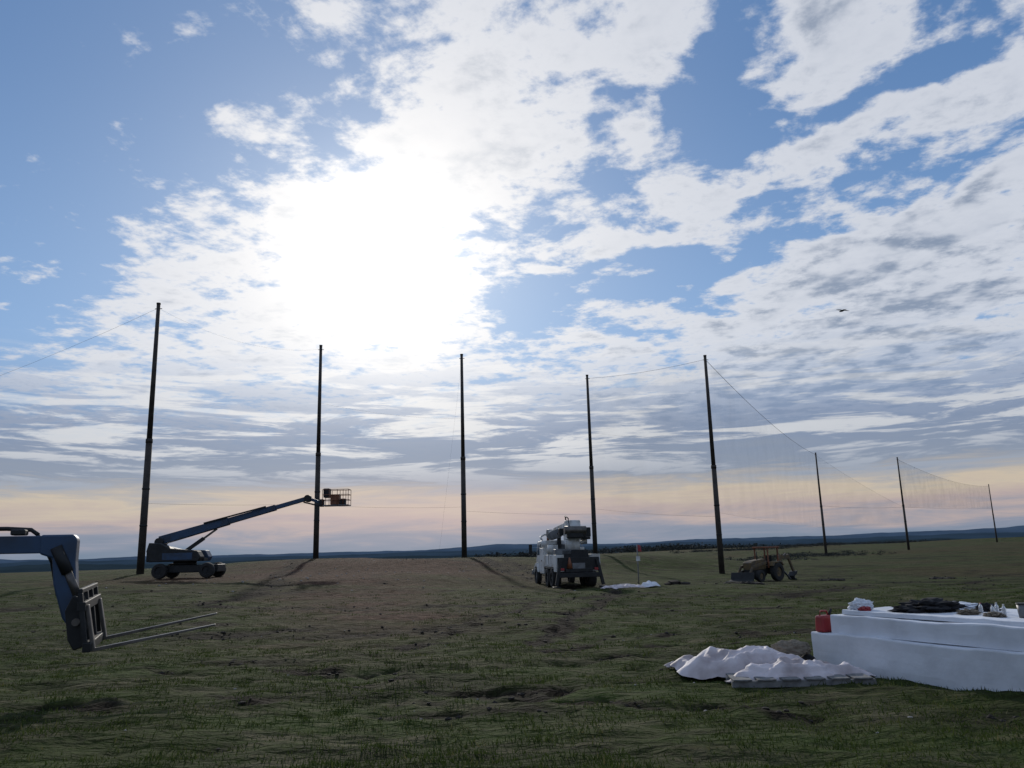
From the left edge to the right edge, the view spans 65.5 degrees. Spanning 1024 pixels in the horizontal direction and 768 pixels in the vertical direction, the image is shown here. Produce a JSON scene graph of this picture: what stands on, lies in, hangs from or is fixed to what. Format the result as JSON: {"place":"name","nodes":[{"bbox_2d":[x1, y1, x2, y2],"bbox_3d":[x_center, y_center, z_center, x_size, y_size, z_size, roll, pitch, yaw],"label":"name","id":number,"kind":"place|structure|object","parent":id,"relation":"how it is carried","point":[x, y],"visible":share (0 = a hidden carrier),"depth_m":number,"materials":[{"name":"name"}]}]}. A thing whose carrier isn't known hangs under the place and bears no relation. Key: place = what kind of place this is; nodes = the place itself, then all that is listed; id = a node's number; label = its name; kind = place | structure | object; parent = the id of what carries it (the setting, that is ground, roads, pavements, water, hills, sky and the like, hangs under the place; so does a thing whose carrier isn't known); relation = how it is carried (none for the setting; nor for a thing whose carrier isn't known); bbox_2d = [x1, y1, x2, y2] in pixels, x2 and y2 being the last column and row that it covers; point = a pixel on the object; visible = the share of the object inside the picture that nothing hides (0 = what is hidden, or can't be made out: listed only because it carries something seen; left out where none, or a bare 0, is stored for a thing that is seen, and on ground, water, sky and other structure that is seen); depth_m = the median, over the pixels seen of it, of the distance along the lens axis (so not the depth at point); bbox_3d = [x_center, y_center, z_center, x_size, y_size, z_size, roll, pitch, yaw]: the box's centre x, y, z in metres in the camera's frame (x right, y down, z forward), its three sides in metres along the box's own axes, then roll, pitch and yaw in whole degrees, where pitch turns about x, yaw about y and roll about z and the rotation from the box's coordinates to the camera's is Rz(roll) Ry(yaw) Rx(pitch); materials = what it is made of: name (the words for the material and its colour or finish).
{"place":"outdoors","nodes":[
{"label":"outdoors","id":0,"kind":"place"},
{"bbox_2d":[48,559,912,732],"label":"field stones","id":1,"kind":"object","parent":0,"point":[423,587],"visible":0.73,"depth_m":40.08,"materials":[{"name":"grey stone"}]},
{"bbox_2d":[0,537,1023,767],"bbox_3d":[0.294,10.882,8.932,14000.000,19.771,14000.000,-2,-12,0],"label":"ground","id":2,"kind":"structure","parent":0,"point":[971,561],"depth_m":12.79,"materials":[{"name":"green plant"}]},
{"bbox_2d":[0,527,216,652],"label":"telehandler","id":3,"kind":"object","parent":2,"relation":"on","point":[82,613],"visible":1,"depth_m":10.91,"materials":[{"name":"metal"}]},
{"bbox_2d":[136,302,161,573],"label":"net pole","id":4,"kind":"object","parent":2,"relation":"on","point":[143,525],"visible":0.94,"depth_m":60.05,"materials":[{"name":"black metal"}]},
{"bbox_2d":[146,488,350,578],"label":"boom lift","id":5,"kind":"object","parent":2,"relation":"on","point":[159,549],"visible":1,"depth_m":53.93,"materials":[{"name":"metal"}]},
{"bbox_2d":[162,553,191,559],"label":"side door","id":6,"kind":"structure","parent":5,"relation":"in","point":[165,556],"depth_m":52.79,"materials":[{"name":"blue paint"}]},
{"bbox_2d":[313,345,323,558],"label":"net pole","id":7,"kind":"object","parent":2,"relation":"on","point":[316,509],"visible":0.94,"depth_m":76.91,"materials":[{"name":"black metal"}]},
{"bbox_2d":[459,354,466,557],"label":"net pole","id":8,"kind":"object","parent":2,"relation":"on","point":[463,512],"visible":0.94,"depth_m":80.67,"materials":[{"name":"black metal"}]},
{"bbox_2d":[0,309,972,557],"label":"net cables","id":9,"kind":"object","parent":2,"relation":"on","point":[615,435],"visible":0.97,"depth_m":82.21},
{"bbox_2d":[31,559,1019,754],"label":"dirt clods","id":10,"kind":"object","parent":2,"relation":"on","point":[766,708],"visible":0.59,"depth_m":19.18,"materials":[{"name":"soil"}]},
{"bbox_2d":[529,515,607,588],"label":"digger derrick truck","id":11,"kind":"object","parent":2,"relation":"on","point":[568,557],"visible":0.99,"depth_m":43.65,"materials":[{"name":"metal"}]},
{"bbox_2d":[586,375,597,553],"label":"net pole","id":12,"kind":"object","parent":2,"relation":"on","point":[593,516],"visible":0.96,"depth_m":91.46,"materials":[{"name":"black metal"}]},
{"bbox_2d":[600,584,645,588],"bbox_3d":[5.467,9.977,39.290,2.259,0.264,1.401,-2,-12,0],"label":"crumpled tarp","id":13,"kind":"object","parent":2,"relation":"on","point":[617,586],"visible":1,"depth_m":38.91,"materials":[{"name":"white plastic"}]},
{"bbox_2d":[636,544,640,584],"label":"survey flag","id":14,"kind":"object","parent":2,"relation":"on","point":[638,547],"visible":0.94,"depth_m":43.86,"materials":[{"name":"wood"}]},
{"bbox_2d":[638,580,659,587],"bbox_3d":[6.875,9.987,39.770,1.042,0.346,0.844,-9,-14,32],"label":"crumpled tarp","id":15,"kind":"object","parent":2,"relation":"on","point":[648,583],"visible":0.98,"depth_m":39.58,"materials":[{"name":"white plastic"}]},
{"bbox_2d":[664,580,689,584],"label":"dirt mound","id":16,"kind":"object","parent":2,"relation":"on","point":[671,582],"visible":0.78,"depth_m":41.60,"materials":[{"name":"soil"}]},
{"bbox_2d":[450,539,954,560],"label":"distant treeline","id":17,"kind":"object","parent":2,"relation":"on","point":[668,547],"visible":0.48,"depth_m":342.54,"materials":[{"name":"green plant"}]},
{"bbox_2d":[703,355,724,573],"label":"net pole","id":18,"kind":"object","parent":2,"relation":"on","point":[718,522],"visible":0.97,"depth_m":75.37,"materials":[{"name":"black metal"}]},
{"bbox_2d":[670,645,803,679],"bbox_3d":[3.253,3.871,11.132,1.951,0.400,1.170,-2,-12,0],"label":"crumpled tarp","id":19,"kind":"object","parent":2,"relation":"on","point":[710,662],"visible":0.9,"depth_m":10.99,"materials":[{"name":"white plastic"}]},
{"bbox_2d":[725,546,796,581],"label":"backhoe loader","id":20,"kind":"object","parent":2,"relation":"on","point":[758,570],"visible":0.97,"depth_m":62.16,"materials":[{"name":"metal"}]},
{"bbox_2d":[721,673,876,687],"bbox_3d":[3.752,3.897,10.563,1.810,0.105,0.879,-2,-12,3],"label":"wooden pallet","id":21,"kind":"object","parent":2,"relation":"on","point":[770,682],"visible":0.54,"depth_m":10.18,"materials":[{"name":"wood"}]},
{"bbox_2d":[724,657,876,681],"bbox_3d":[3.822,3.822,10.690,2.082,0.304,0.904,-2,-12,0],"label":"ground sheet","id":22,"kind":"object","parent":21,"relation":"on","point":[801,668],"visible":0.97,"depth_m":10.46,"materials":[{"name":"white plastic"}]},
{"bbox_2d":[800,654,814,659],"bbox_3d":[4.088,3.973,11.409,0.648,0.218,0.326,4,-13,-24],"label":"black ground cloth","id":23,"kind":"object","parent":2,"relation":"on","point":[807,657],"visible":0.14,"depth_m":11.38,"materials":[{"name":"black fabric"}]},
{"bbox_2d":[770,639,810,654],"bbox_3d":[4.001,3.779,11.443,0.565,0.212,0.263,-7,-13,24],"label":"dirt mound","id":24,"kind":"object","parent":23,"relation":"on","point":[795,647],"visible":0.88,"depth_m":11.35,"materials":[{"name":"soil"}]},
{"bbox_2d":[815,453,827,553],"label":"net pole","id":25,"kind":"object","parent":2,"relation":"on","point":[823,529],"visible":0.92,"depth_m":161.57,"materials":[{"name":"black metal"}]},
{"bbox_2d":[896,457,909,549],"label":"net pole","id":26,"kind":"object","parent":2,"relation":"on","point":[906,529],"visible":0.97,"depth_m":180.26,"materials":[{"name":"black metal"}]},
{"bbox_2d":[811,606,1023,691],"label":"foam block stack","id":27,"kind":"object","parent":2,"relation":"on","point":[952,650],"visible":0.84,"depth_m":10.22,"materials":[{"name":"white plastic"}]},
{"bbox_2d":[815,609,831,631],"bbox_3d":[4.675,3.523,11.879,0.276,0.330,0.178,3,-13,-20],"label":"red fuel can","id":28,"kind":"object","parent":27,"relation":"on","point":[822,623],"visible":0.9,"depth_m":11.80,"materials":[{"name":"plastic"}]},
{"bbox_2d":[847,598,873,609],"bbox_3d":[5.098,3.228,11.652,0.362,0.199,0.319,6,-14,-33],"label":"plastic bag","id":29,"kind":"object","parent":27,"relation":"on","point":[856,603],"visible":0.69,"depth_m":11.58,"materials":[{"name":"white plastic"}]},
{"bbox_2d":[888,597,967,613],"bbox_3d":[5.770,3.096,11.116,1.043,0.218,0.821,-2,-12,0],"label":"black jacket","id":30,"kind":"object","parent":27,"relation":"on","point":[931,605],"visible":0.95,"depth_m":10.91,"materials":[{"name":"fabric"}]},
{"bbox_2d":[956,609,980,614],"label":"work gloves","id":31,"kind":"object","parent":27,"relation":"on","point":[969,612],"visible":0.99,"depth_m":10.45,"materials":[{"name":"beige fabric"}]},
{"bbox_2d":[959,601,977,608],"bbox_3d":[6.419,3.221,11.604,0.852,0.099,0.601,-2,-12,0],"label":"folded sheet","id":32,"kind":"object","parent":27,"relation":"on","point":[970,605],"visible":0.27,"depth_m":11.47,"materials":[{"name":"white plastic"}]},
{"bbox_2d":[978,603,983,612],"bbox_3d":[6.244,2.983,10.612,0.052,0.132,0.053,-5,-12,15],"label":"water bottle","id":33,"kind":"object","parent":27,"relation":"on","point":[980,607],"visible":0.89,"depth_m":10.59,"materials":[{"name":"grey plastic"}]},
{"bbox_2d":[974,602,1000,611],"bbox_3d":[6.498,3.053,10.885,0.340,0.140,0.232,-2,-12,0],"label":"tool pouch","id":34,"kind":"object","parent":27,"relation":"on","point":[986,606],"visible":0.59,"depth_m":10.83,"materials":[{"name":"black fabric"}]},
{"bbox_2d":[982,611,1007,617],"bbox_3d":[6.071,2.906,10.038,0.260,0.084,0.313,-2,-12,0],"label":"rag","id":35,"kind":"object","parent":27,"relation":"on","point":[995,614],"visible":0.96,"depth_m":9.98,"materials":[{"name":"beige fabric"}]},
{"bbox_2d":[994,603,998,611],"bbox_3d":[6.431,2.969,10.570,0.051,0.132,0.053,2,-13,-17],"label":"water bottle","id":36,"kind":"object","parent":27,"relation":"on","point":[996,606],"visible":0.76,"depth_m":10.55,"materials":[{"name":"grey plastic"}]},
{"bbox_2d":[1001,604,1006,614],"bbox_3d":[6.350,2.910,10.282,0.053,0.132,0.052,-1,-12,-4],"label":"water bottle","id":37,"kind":"object","parent":27,"relation":"on","point":[1003,608],"visible":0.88,"depth_m":10.26,"materials":[{"name":"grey plastic"}]},
{"bbox_2d":[1015,602,1023,617],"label":"tool bucket","id":38,"kind":"object","parent":27,"relation":"on","point":[1020,607],"visible":1,"depth_m":9.82,"materials":[{"name":"grey paint"}]},
{"bbox_2d":[988,484,997,541],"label":"net pole","id":39,"kind":"object","parent":2,"relation":"on","point":[993,516],"visible":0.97,"depth_m":288.99,"materials":[{"name":"black metal"}]},
{"bbox_2d":[0,532,1023,566],"bbox_3d":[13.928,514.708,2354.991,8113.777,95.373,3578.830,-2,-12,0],"label":"distant hills","id":40,"kind":"structure","parent":0,"point":[800,541],"depth_m":2910.83,"materials":[{"name":"green plant"}]},
{"bbox_2d":[0,525,1023,562],"bbox_3d":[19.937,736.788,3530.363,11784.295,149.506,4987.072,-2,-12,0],"label":"distant hills","id":41,"kind":"structure","parent":0,"point":[526,546],"depth_m":4756.95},
{"bbox_2d":[0,536,1023,572],"bbox_3d":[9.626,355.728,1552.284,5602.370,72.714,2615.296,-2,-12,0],"label":"distant hills","id":42,"kind":"structure","parent":0,"point":[34,568],"depth_m":1671.46,"materials":[{"name":"plant"}]},
{"bbox_2d":[0,0,1023,559],"label":"sky","id":43,"kind":"structure","parent":0,"point":[548,195],"materials":[{"name":"blue"}]},
{"bbox_2d":[857,606,870,610],"bbox_3d":[5.059,3.228,11.438,0.215,0.082,0.145,-2,-12,0],"label":"red glove","id":44,"kind":"object","parent":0,"point":[864,608],"visible":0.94,"depth_m":11.40,"materials":[{"name":"plastic"}]}
]}

